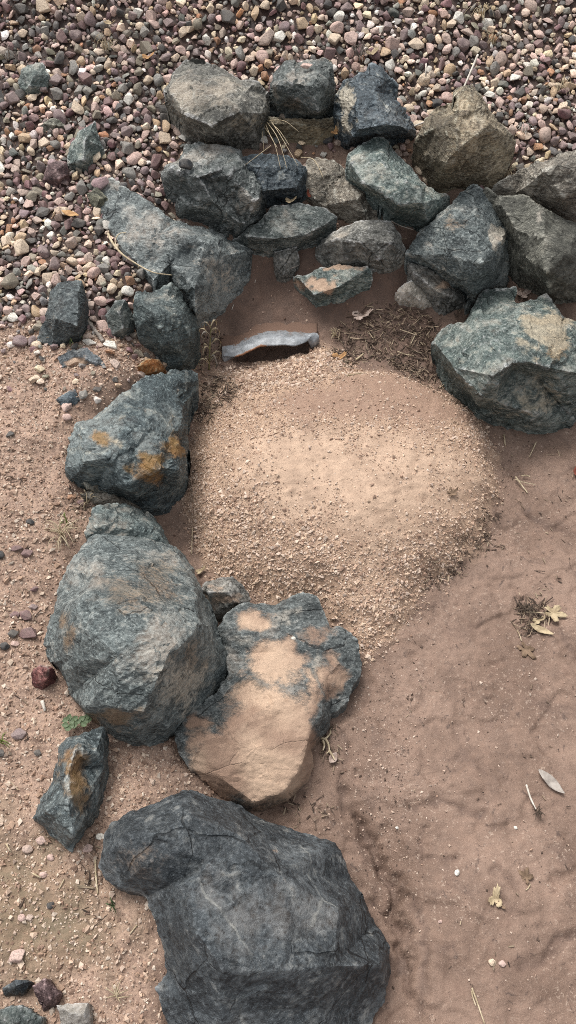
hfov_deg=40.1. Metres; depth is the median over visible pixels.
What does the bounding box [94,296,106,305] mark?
pebble
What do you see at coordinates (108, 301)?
pebble
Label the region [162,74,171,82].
pebble
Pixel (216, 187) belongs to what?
boulder
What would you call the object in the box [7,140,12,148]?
pebble
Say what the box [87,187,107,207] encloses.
rock
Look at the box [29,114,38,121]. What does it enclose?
pebble
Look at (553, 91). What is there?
pebble
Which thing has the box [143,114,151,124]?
pebble
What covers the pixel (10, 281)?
pebble
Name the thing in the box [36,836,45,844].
pebble
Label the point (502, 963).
pebble
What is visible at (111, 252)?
pebble
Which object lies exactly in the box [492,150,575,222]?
boulder
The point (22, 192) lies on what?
pebble
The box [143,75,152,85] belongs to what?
pebble
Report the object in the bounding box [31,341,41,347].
pebble
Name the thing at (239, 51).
pebble
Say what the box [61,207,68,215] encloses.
pebble
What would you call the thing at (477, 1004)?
straw
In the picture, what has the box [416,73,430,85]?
pebble
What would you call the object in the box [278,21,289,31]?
pebble
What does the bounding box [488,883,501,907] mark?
dry leaf
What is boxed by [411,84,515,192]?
boulder
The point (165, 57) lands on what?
pebble
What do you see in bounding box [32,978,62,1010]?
rock
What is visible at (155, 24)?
pebble
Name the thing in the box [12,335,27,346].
pebble
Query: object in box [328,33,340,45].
pebble
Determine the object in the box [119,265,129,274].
pebble
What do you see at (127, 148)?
pebble
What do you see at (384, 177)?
boulder
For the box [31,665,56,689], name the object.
rock
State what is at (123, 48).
pebble
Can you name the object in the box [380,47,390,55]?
pebble
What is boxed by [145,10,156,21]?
pebble
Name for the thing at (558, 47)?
pebble
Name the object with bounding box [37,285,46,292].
pebble
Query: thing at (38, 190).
pebble
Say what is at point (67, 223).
pebble
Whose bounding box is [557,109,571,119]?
pebble
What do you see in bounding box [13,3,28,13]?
pebble
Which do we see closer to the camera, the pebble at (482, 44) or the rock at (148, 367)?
the rock at (148, 367)
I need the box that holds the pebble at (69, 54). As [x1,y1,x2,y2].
[65,51,75,57]
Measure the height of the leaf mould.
0.384 m
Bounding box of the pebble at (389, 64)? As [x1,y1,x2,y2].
[385,59,394,71]
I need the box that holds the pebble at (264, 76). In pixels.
[261,71,268,80]
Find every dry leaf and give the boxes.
[62,210,77,215]
[103,20,113,24]
[142,51,154,58]
[195,565,205,573]
[285,196,296,202]
[329,752,336,762]
[331,125,337,133]
[331,351,346,359]
[352,308,372,319]
[366,46,378,54]
[447,486,457,495]
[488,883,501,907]
[516,631,535,658]
[517,289,530,297]
[518,867,533,889]
[527,605,567,621]
[530,623,553,634]
[532,616,545,623]
[539,769,564,793]
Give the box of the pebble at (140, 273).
[136,268,144,279]
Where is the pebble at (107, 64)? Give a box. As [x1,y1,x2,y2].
[104,60,111,69]
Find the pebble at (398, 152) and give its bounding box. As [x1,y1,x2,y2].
[394,149,401,156]
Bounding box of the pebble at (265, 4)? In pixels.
[259,0,269,9]
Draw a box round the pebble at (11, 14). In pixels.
[8,10,13,18]
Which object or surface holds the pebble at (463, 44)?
on the ground at (522, 730)
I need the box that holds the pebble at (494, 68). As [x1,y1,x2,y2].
[490,61,499,76]
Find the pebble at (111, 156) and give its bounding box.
[107,152,115,160]
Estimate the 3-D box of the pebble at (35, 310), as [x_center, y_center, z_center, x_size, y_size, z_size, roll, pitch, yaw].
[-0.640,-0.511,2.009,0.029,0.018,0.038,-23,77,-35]
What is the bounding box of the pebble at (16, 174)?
[14,172,21,180]
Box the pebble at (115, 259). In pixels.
[109,256,119,263]
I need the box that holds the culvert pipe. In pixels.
[220,322,319,361]
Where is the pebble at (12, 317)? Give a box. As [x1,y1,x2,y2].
[7,312,17,321]
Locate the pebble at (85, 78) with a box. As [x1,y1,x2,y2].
[78,72,91,85]
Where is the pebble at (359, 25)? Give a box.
[356,20,364,32]
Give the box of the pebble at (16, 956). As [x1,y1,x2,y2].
[8,949,24,962]
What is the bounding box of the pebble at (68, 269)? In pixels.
[65,266,72,274]
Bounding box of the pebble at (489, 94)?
[484,91,494,97]
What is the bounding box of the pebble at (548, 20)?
[542,18,552,23]
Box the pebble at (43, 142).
[38,137,49,147]
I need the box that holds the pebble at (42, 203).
[39,201,46,207]
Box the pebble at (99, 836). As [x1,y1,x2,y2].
[96,833,103,839]
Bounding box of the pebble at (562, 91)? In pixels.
[558,87,569,93]
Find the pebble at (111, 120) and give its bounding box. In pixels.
[106,117,117,123]
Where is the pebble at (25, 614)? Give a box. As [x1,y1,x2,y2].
[19,610,31,619]
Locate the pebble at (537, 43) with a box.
[533,39,542,47]
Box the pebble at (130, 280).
[125,276,134,285]
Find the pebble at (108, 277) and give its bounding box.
[105,273,113,281]
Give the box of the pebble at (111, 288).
[107,283,116,293]
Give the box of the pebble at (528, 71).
[522,65,532,76]
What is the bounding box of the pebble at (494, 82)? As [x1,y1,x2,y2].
[490,77,498,86]
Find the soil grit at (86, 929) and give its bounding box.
[0,312,257,1023]
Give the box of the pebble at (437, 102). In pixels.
[431,98,442,108]
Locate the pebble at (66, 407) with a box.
[61,403,71,411]
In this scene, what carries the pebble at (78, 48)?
on the ground at (522, 730)
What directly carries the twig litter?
on the ground at (522, 730)
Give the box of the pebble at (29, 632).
[19,627,36,637]
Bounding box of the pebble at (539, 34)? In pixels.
[533,30,544,38]
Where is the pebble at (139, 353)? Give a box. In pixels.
[134,349,143,356]
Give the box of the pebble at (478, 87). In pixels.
[475,83,481,91]
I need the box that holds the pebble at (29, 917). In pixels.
[25,914,32,920]
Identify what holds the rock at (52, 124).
on the ground at (522, 730)
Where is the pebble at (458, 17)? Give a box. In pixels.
[453,11,463,23]
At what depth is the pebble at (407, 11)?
2.29 m
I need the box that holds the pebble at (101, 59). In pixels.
[95,57,106,61]
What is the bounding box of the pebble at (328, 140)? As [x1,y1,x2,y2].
[323,137,332,143]
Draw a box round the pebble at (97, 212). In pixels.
[93,207,100,216]
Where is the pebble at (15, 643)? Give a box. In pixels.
[11,641,18,646]
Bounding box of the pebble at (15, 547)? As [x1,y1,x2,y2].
[11,545,22,550]
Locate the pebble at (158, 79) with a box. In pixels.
[153,74,163,86]
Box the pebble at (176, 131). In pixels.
[173,126,180,135]
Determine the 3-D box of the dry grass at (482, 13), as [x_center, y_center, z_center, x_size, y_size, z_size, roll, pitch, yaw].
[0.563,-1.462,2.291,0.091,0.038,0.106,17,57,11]
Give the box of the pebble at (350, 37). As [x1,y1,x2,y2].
[344,31,357,46]
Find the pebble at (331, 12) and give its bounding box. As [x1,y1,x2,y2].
[326,8,337,16]
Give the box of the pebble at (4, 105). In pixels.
[0,101,8,109]
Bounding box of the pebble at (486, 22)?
[481,18,493,28]
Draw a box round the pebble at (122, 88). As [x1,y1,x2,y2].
[117,83,127,92]
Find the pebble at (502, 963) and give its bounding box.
[498,960,505,966]
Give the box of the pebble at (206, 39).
[202,34,210,45]
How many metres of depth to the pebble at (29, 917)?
1.34 m
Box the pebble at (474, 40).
[469,35,478,47]
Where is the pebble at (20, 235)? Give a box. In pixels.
[14,232,26,240]
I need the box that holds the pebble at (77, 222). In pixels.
[71,218,85,227]
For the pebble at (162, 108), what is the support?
on the ground at (522, 730)
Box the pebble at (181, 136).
[178,134,185,140]
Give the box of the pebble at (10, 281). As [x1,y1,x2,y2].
[1,273,18,289]
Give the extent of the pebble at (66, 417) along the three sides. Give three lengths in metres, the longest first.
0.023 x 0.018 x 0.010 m
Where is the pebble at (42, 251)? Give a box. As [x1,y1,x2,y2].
[37,244,48,257]
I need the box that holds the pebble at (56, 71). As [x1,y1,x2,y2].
[52,68,61,75]
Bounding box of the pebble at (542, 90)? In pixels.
[537,85,545,94]
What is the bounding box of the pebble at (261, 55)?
[256,50,268,63]
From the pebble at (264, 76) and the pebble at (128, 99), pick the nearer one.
the pebble at (128, 99)
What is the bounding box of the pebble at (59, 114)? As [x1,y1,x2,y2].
[53,109,65,124]
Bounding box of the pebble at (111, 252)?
[107,250,116,255]
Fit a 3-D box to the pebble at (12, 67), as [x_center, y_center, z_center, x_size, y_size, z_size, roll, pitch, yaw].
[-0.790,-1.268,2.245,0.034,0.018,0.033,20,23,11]
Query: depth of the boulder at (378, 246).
2.14 m
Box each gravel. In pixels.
[0,0,575,403]
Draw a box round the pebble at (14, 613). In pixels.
[9,611,18,616]
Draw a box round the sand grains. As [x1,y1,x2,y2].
[172,340,508,669]
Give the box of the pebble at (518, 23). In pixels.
[515,20,522,27]
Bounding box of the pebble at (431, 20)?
[427,14,435,27]
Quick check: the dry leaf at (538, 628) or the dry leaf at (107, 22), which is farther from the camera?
the dry leaf at (107, 22)
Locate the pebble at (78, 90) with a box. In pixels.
[74,85,83,95]
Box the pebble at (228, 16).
[220,10,235,24]
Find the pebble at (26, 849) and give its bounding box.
[22,845,32,853]
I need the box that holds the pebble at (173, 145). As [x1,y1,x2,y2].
[169,141,179,148]
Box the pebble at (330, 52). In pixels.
[324,47,335,59]
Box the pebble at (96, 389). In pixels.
[92,386,100,391]
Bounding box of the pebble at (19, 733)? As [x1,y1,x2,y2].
[11,728,27,738]
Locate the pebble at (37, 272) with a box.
[34,267,40,275]
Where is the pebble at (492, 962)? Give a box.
[488,959,496,965]
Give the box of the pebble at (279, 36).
[273,30,285,42]
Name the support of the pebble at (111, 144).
on the ground at (522, 730)
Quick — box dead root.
[321,730,334,759]
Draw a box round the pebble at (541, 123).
[538,119,545,127]
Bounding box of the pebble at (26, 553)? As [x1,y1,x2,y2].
[21,549,32,557]
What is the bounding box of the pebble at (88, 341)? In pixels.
[82,338,95,345]
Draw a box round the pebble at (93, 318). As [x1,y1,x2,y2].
[89,316,96,321]
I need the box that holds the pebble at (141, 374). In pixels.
[137,371,145,377]
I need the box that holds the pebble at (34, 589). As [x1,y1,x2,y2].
[30,586,38,591]
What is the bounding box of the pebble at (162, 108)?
[158,105,166,113]
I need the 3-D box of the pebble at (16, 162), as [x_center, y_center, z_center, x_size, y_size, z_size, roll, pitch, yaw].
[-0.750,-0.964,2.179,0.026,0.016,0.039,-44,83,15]
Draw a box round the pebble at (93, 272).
[87,267,100,278]
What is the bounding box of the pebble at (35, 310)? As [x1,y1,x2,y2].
[31,305,40,316]
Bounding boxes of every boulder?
[33,726,108,852]
[43,533,227,746]
[65,368,198,515]
[90,174,252,327]
[98,790,390,1023]
[133,282,200,370]
[160,142,266,238]
[163,59,269,150]
[174,592,361,811]
[232,203,337,257]
[242,153,307,208]
[269,58,335,118]
[305,157,382,223]
[315,219,405,273]
[332,63,415,149]
[345,137,449,231]
[404,184,509,314]
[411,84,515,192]
[431,286,575,433]
[483,187,575,303]
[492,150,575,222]
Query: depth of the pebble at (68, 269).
2.05 m
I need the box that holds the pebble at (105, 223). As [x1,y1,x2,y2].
[102,220,108,229]
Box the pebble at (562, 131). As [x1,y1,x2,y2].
[559,127,566,134]
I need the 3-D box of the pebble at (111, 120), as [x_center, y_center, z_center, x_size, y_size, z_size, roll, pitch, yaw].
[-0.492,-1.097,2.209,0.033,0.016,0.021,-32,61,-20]
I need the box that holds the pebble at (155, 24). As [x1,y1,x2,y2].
[148,20,159,28]
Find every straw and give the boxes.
[40,700,45,710]
[94,859,98,893]
[471,988,484,1023]
[525,784,535,808]
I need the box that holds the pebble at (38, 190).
[32,186,42,195]
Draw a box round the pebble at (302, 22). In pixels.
[296,17,307,29]
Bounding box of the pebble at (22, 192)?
[17,189,28,195]
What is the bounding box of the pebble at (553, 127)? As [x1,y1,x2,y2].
[549,123,557,130]
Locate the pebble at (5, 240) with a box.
[1,235,11,246]
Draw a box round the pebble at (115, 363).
[110,359,119,368]
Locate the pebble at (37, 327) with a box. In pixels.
[33,324,41,330]
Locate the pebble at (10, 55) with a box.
[5,50,14,60]
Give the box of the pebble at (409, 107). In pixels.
[404,104,413,111]
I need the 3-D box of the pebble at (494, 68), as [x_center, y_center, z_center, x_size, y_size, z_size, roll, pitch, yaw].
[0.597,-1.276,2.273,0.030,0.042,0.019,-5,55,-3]
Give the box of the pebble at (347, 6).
[340,2,352,11]
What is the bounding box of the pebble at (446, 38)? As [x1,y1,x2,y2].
[442,32,450,44]
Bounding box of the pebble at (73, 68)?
[69,60,78,74]
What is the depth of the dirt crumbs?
2.26 m
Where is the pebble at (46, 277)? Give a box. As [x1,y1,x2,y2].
[42,272,53,284]
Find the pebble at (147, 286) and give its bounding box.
[144,283,151,290]
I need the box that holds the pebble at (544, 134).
[539,127,550,142]
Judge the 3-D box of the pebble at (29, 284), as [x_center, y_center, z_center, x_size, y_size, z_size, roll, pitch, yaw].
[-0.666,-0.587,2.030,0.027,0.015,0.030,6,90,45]
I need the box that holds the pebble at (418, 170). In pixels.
[415,166,421,174]
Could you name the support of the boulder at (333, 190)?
on the ground at (522, 730)
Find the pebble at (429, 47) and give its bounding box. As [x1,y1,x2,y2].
[426,43,433,53]
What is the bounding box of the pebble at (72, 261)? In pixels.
[66,257,78,265]
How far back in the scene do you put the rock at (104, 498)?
1.83 m
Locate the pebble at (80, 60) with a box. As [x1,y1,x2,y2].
[76,56,85,65]
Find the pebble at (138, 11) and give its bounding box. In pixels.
[133,8,142,18]
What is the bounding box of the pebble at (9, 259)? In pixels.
[6,255,15,262]
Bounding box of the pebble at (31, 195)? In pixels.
[26,191,36,201]
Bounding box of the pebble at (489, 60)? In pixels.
[486,55,492,66]
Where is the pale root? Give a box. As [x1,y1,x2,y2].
[107,232,171,275]
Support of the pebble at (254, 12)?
on the ground at (522, 730)
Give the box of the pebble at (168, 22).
[163,18,173,26]
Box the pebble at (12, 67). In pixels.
[5,64,15,71]
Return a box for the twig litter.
[0,218,573,986]
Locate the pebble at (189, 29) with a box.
[185,26,193,32]
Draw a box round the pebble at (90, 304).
[88,301,93,309]
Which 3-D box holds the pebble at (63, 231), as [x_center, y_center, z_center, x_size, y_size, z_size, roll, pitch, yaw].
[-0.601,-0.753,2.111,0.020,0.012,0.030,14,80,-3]
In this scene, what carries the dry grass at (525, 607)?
on the ground at (522, 730)
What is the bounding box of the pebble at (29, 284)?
[26,279,31,288]
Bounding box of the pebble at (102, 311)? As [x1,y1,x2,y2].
[98,308,106,317]
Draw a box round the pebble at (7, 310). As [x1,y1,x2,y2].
[3,306,12,314]
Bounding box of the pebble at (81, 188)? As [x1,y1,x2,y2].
[76,180,87,195]
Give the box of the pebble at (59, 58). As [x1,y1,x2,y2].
[54,51,64,63]
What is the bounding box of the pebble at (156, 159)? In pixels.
[149,154,161,168]
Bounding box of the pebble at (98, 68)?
[93,64,103,72]
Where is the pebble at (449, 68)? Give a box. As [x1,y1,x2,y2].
[444,63,455,76]
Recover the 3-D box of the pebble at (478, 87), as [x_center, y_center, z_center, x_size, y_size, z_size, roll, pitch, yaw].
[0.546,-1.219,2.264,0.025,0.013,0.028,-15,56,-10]
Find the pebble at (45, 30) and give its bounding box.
[41,26,48,34]
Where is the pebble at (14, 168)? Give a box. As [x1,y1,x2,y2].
[11,164,19,172]
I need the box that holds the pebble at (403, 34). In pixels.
[400,28,408,39]
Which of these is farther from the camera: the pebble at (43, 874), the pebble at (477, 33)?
the pebble at (477, 33)
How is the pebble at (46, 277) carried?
on the ground at (522, 730)
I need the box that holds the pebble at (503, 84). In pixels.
[498,81,508,86]
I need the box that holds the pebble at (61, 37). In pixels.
[56,29,67,42]
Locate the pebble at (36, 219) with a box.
[32,216,41,223]
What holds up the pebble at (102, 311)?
on the ground at (522, 730)
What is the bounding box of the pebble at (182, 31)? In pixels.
[179,26,186,37]
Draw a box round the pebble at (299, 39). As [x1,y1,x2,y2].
[294,33,303,44]
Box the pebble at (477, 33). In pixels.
[474,29,481,40]
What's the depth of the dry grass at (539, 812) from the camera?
1.53 m
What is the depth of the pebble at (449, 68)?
2.27 m
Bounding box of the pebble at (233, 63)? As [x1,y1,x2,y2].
[230,58,237,69]
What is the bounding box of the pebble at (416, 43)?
[408,38,423,49]
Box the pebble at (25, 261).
[20,256,30,266]
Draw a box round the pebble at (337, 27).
[329,21,343,33]
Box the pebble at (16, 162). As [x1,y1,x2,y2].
[12,159,19,167]
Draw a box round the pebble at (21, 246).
[14,239,28,255]
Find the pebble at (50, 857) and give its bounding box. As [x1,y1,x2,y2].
[47,854,53,860]
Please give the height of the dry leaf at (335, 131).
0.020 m
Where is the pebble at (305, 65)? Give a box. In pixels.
[300,63,311,68]
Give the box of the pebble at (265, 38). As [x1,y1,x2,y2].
[258,29,273,45]
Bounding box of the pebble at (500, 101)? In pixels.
[495,96,504,108]
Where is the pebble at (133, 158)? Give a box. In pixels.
[126,152,141,164]
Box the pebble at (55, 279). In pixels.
[51,273,60,285]
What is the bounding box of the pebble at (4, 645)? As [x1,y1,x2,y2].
[0,642,9,649]
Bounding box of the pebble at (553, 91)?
[550,86,556,96]
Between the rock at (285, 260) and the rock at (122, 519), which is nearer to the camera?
the rock at (122, 519)
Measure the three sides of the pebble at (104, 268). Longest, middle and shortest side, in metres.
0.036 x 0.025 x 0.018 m
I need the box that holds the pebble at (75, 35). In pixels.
[69,30,82,41]
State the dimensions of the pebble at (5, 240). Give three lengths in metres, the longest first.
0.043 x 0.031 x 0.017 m
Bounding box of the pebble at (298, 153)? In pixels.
[294,149,302,157]
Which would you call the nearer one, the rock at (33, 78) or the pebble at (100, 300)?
the pebble at (100, 300)
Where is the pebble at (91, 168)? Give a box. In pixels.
[88,164,95,173]
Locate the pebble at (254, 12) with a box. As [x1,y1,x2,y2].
[251,5,258,20]
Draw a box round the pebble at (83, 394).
[79,390,87,398]
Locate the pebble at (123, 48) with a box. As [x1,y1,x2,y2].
[120,45,127,53]
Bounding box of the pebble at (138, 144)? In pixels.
[135,140,141,148]
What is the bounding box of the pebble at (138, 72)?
[134,69,143,75]
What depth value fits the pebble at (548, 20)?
2.31 m
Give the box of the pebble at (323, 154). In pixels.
[320,152,326,157]
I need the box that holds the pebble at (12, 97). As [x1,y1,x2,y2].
[5,92,19,104]
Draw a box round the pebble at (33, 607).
[29,604,37,610]
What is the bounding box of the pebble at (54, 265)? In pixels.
[48,256,59,270]
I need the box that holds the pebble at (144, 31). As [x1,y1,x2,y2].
[140,26,149,37]
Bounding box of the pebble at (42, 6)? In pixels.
[36,0,50,13]
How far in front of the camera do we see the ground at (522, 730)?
1.74 m
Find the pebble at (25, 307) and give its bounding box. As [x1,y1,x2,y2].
[21,304,29,311]
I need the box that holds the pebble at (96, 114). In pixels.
[92,110,100,118]
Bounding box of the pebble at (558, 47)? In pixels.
[554,43,562,53]
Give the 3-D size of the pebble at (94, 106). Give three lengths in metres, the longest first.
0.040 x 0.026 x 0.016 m
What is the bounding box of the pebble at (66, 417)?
[62,414,71,420]
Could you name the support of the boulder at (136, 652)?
on the ground at (522, 730)
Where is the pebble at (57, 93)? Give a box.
[50,87,62,99]
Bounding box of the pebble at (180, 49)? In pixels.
[175,45,185,55]
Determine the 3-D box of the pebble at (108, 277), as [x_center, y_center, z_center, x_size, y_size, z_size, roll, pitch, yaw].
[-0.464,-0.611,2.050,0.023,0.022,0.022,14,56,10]
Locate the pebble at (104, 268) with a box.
[97,263,109,273]
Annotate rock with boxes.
[0,1005,46,1023]
[2,979,33,995]
[18,63,49,94]
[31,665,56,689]
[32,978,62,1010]
[37,280,88,345]
[40,118,64,132]
[43,160,69,187]
[56,389,79,411]
[57,1003,92,1023]
[58,348,104,367]
[67,121,104,171]
[80,491,141,509]
[83,482,113,494]
[84,503,169,543]
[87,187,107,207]
[105,299,135,337]
[138,359,166,375]
[201,576,250,621]
[264,116,333,145]
[273,246,299,282]
[293,264,372,307]
[395,280,431,309]
[407,263,465,315]
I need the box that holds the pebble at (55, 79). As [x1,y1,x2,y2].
[49,74,62,85]
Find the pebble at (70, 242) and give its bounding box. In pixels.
[65,236,76,248]
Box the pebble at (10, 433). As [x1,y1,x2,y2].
[6,431,14,436]
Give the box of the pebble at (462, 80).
[460,78,469,84]
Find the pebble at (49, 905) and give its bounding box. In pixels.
[47,902,53,908]
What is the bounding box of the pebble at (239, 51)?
[235,46,244,59]
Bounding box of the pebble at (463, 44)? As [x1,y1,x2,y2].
[457,37,469,52]
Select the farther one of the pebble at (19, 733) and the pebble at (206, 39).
the pebble at (206, 39)
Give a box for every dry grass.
[44,513,81,550]
[80,489,98,507]
[94,33,119,50]
[105,980,127,1003]
[248,120,298,168]
[330,328,340,338]
[348,42,372,59]
[462,2,494,18]
[479,29,505,44]
[507,164,519,175]
[513,597,540,616]
[515,121,533,134]
[531,803,544,820]
[552,75,573,95]
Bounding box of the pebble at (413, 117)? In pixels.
[410,114,416,121]
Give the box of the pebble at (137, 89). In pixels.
[133,82,141,95]
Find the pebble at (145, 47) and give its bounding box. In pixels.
[139,41,152,53]
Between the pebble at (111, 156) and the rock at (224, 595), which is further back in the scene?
the pebble at (111, 156)
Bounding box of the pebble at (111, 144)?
[107,139,115,148]
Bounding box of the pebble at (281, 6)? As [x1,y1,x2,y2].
[276,0,286,11]
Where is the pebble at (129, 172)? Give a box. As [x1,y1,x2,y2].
[121,167,135,178]
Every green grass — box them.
[0,732,10,747]
[105,897,115,912]
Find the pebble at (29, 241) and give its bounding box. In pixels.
[25,238,37,244]
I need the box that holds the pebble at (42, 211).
[35,207,50,216]
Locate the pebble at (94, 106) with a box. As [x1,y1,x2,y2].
[91,102,99,111]
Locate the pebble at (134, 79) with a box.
[129,76,137,83]
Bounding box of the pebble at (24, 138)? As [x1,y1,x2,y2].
[18,133,31,142]
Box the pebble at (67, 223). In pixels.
[64,219,72,229]
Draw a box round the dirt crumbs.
[0,0,575,864]
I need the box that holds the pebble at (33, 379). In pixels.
[28,375,39,383]
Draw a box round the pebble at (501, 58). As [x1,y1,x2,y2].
[495,51,506,66]
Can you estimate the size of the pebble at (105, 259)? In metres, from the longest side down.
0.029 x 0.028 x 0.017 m
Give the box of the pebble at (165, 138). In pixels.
[159,131,171,143]
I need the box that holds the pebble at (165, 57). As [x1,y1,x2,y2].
[160,53,171,60]
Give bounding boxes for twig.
[88,320,104,342]
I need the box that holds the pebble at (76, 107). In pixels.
[71,100,83,114]
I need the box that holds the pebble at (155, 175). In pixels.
[151,170,160,179]
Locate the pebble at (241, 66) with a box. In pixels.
[236,61,246,72]
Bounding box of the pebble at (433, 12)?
[428,10,437,16]
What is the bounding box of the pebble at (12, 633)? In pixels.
[7,629,18,637]
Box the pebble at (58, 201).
[54,197,64,204]
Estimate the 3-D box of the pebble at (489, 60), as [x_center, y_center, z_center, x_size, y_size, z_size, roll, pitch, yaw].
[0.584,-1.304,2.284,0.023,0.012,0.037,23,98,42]
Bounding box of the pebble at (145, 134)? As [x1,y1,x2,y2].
[141,130,149,138]
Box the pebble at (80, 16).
[76,11,84,22]
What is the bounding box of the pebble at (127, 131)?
[121,126,133,136]
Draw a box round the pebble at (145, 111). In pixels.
[141,108,149,116]
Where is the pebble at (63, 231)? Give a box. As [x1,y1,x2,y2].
[60,226,66,235]
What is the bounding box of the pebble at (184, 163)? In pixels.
[179,158,192,169]
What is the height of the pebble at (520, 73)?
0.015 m
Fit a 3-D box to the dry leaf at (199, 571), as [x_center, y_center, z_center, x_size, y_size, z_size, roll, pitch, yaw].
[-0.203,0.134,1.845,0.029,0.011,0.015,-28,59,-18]
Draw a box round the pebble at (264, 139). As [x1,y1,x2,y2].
[261,135,267,142]
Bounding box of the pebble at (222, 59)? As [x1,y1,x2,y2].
[219,55,226,65]
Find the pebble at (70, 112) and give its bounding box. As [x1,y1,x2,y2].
[65,108,74,116]
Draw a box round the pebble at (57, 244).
[52,241,60,248]
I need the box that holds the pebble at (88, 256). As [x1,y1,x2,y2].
[84,252,92,263]
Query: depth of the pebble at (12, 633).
1.58 m
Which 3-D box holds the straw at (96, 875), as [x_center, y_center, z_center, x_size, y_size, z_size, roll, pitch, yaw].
[-0.334,0.634,1.371,0.004,0.005,0.056,-9,56,-6]
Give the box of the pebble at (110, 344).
[103,340,116,349]
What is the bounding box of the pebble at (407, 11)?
[402,7,413,16]
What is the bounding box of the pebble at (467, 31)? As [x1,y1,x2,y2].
[461,28,473,36]
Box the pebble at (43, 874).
[39,872,47,877]
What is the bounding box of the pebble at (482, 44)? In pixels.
[479,40,486,48]
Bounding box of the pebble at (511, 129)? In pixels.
[508,124,515,135]
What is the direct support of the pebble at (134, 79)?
on the ground at (522, 730)
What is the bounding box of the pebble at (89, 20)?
[84,11,95,26]
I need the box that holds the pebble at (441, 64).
[438,57,444,70]
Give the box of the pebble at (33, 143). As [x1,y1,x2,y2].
[30,139,36,148]
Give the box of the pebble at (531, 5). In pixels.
[524,0,536,12]
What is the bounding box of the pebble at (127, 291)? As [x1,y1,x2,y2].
[121,286,133,296]
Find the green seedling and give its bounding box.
[62,714,91,730]
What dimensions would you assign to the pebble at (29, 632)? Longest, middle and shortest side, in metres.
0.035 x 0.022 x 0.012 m
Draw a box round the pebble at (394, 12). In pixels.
[388,8,398,17]
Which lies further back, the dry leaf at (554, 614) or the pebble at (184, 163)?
the pebble at (184, 163)
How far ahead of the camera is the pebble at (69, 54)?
2.26 m
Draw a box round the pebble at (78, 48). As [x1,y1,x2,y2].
[74,44,82,53]
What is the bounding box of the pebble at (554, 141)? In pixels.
[550,136,559,146]
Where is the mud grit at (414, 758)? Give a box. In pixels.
[140,234,575,1023]
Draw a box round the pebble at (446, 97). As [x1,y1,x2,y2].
[440,92,452,102]
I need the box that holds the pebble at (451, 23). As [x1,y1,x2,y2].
[447,19,455,27]
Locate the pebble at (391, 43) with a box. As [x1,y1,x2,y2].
[385,36,399,50]
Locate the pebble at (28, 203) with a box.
[23,199,33,207]
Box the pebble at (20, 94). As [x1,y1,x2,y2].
[15,89,25,100]
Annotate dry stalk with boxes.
[464,54,478,85]
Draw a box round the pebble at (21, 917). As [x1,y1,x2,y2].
[18,914,25,921]
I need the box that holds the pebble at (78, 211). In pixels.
[74,208,81,218]
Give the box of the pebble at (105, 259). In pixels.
[102,256,109,263]
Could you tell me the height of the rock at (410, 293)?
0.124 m
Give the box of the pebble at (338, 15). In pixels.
[333,11,344,21]
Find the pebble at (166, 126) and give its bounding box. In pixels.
[162,120,170,131]
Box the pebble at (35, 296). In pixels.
[31,292,41,300]
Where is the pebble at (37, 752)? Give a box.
[34,749,41,755]
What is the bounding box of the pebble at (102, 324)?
[96,320,107,329]
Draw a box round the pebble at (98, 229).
[93,224,103,235]
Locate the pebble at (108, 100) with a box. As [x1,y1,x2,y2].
[103,96,113,104]
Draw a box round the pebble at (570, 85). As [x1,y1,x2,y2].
[563,82,575,90]
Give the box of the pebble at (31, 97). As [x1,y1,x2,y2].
[27,94,36,100]
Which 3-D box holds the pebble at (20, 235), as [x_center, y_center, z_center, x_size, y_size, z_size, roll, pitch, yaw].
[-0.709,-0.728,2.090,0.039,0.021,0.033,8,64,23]
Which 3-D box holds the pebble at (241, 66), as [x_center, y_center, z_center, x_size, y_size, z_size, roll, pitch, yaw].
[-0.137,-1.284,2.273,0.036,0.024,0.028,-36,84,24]
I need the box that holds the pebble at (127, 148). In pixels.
[122,141,133,154]
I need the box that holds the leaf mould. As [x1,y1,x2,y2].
[27,301,543,665]
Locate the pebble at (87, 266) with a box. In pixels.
[82,262,95,271]
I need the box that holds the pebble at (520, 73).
[513,70,523,76]
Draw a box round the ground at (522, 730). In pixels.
[0,0,575,1023]
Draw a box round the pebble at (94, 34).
[90,31,103,40]
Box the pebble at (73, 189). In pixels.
[68,185,77,192]
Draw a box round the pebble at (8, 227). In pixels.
[5,224,12,232]
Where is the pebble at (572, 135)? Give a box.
[568,132,575,140]
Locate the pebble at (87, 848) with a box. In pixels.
[82,844,92,851]
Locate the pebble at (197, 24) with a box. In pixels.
[192,18,201,29]
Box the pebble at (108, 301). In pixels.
[106,299,114,303]
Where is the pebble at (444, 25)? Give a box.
[442,19,446,29]
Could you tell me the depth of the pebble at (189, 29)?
2.28 m
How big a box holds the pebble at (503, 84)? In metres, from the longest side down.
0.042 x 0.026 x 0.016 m
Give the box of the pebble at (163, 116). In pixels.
[160,113,168,121]
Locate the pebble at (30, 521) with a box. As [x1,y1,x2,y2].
[26,519,33,524]
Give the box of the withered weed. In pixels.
[198,319,220,369]
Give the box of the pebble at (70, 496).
[67,494,75,499]
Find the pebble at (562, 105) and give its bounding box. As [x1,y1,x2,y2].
[558,101,567,108]
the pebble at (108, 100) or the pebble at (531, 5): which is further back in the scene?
the pebble at (531, 5)
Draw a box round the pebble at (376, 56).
[368,47,380,60]
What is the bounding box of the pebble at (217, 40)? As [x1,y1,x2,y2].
[213,37,220,44]
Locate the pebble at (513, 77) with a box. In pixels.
[510,74,520,80]
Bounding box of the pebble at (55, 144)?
[50,140,60,148]
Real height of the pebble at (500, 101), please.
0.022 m
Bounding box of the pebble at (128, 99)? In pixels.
[123,92,133,104]
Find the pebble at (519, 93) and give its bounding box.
[513,88,525,98]

